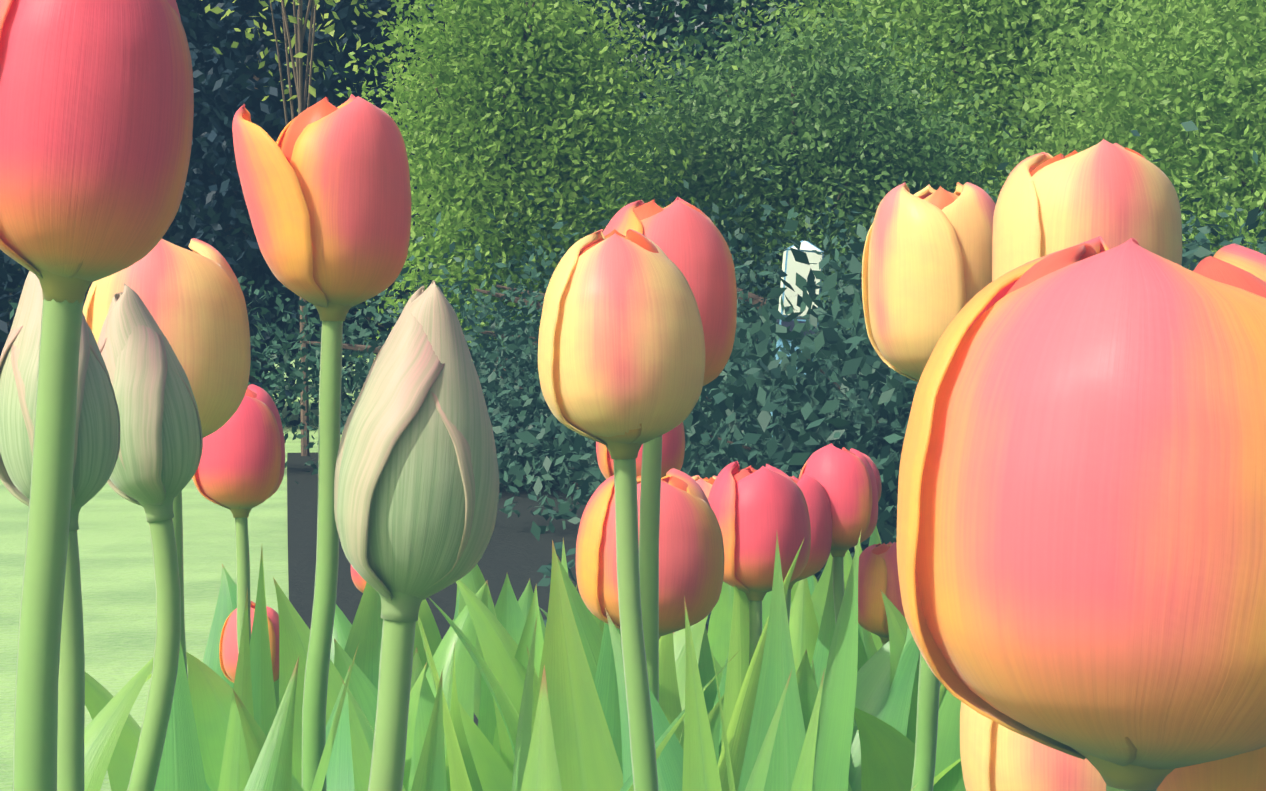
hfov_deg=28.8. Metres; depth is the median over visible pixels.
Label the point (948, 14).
shrub
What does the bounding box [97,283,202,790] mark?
bud stem
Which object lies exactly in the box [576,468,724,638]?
tulip
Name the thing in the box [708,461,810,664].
tulip
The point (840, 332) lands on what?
hedge
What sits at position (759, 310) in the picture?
hedge
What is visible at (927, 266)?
tulip
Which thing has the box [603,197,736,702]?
tulip
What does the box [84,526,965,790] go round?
tulip leaves
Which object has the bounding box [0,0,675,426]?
bush
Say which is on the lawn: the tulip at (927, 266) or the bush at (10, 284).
the bush at (10, 284)
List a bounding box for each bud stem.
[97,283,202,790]
[334,280,498,790]
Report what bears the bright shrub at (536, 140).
on the lawn
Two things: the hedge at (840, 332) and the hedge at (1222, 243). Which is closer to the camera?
the hedge at (1222, 243)
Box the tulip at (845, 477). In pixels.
[798,443,877,622]
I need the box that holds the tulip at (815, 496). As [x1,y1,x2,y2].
[785,474,831,622]
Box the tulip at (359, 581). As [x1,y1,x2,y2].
[351,565,366,592]
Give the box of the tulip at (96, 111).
[0,0,193,790]
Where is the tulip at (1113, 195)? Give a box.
[992,139,1181,280]
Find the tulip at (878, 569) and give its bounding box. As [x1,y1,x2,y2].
[858,542,904,645]
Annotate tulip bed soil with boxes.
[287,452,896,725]
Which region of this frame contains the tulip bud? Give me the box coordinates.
[0,271,119,790]
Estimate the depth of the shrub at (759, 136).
10.56 m
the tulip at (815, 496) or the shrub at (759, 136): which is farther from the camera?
the shrub at (759, 136)
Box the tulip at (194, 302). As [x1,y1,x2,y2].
[83,238,250,678]
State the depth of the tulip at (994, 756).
0.60 m
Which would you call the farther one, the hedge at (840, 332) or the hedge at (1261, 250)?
the hedge at (840, 332)
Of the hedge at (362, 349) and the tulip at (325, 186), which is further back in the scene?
the hedge at (362, 349)
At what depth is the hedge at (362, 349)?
7.71 m
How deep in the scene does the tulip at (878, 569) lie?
1.58 m
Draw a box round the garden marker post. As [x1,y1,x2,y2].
[770,240,823,436]
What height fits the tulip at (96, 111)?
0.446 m
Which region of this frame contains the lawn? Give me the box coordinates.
[0,355,374,790]
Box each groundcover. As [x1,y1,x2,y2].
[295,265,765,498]
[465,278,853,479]
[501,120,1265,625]
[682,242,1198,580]
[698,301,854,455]
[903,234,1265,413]
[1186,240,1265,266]
[1190,262,1194,270]
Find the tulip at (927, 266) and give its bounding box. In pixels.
[862,182,995,790]
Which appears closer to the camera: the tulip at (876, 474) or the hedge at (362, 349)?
the tulip at (876, 474)
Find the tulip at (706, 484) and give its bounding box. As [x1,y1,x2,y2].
[692,475,716,498]
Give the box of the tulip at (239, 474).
[192,384,284,653]
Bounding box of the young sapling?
[205,0,402,455]
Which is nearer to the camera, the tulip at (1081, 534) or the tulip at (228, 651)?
the tulip at (1081, 534)
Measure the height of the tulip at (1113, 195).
0.430 m
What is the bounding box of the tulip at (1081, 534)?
[896,236,1265,790]
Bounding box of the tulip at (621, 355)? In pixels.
[538,229,704,790]
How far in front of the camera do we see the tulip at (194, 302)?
0.77 m
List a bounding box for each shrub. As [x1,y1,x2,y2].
[280,0,737,366]
[542,0,1050,335]
[664,0,1265,275]
[869,0,1265,268]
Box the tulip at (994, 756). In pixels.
[960,701,1105,790]
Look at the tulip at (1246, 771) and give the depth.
0.40 m
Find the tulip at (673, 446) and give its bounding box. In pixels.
[596,422,684,478]
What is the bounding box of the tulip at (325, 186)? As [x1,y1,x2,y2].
[232,94,410,790]
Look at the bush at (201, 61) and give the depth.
15.31 m
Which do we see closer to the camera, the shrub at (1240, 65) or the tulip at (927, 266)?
the tulip at (927, 266)
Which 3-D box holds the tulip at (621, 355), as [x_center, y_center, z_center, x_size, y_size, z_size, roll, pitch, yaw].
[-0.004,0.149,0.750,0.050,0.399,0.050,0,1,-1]
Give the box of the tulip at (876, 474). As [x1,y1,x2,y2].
[854,452,881,549]
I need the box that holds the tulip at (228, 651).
[219,601,278,682]
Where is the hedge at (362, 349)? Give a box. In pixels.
[10,159,1265,475]
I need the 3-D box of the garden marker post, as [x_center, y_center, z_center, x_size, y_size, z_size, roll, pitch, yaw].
[0.265,0.051,4.202,0.066,0.633,0.067,5,1,-1]
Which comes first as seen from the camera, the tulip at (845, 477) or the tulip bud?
the tulip bud
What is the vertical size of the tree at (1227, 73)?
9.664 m
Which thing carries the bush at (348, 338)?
on the lawn
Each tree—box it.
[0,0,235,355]
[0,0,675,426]
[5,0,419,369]
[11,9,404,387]
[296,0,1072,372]
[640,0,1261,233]
[1027,0,1264,244]
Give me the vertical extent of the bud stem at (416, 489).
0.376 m
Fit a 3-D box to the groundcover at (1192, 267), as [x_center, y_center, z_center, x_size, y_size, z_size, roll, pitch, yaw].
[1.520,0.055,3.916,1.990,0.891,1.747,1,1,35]
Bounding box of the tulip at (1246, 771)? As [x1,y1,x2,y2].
[1157,747,1265,790]
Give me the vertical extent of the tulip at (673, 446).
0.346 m
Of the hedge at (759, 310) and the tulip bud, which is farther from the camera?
the hedge at (759, 310)

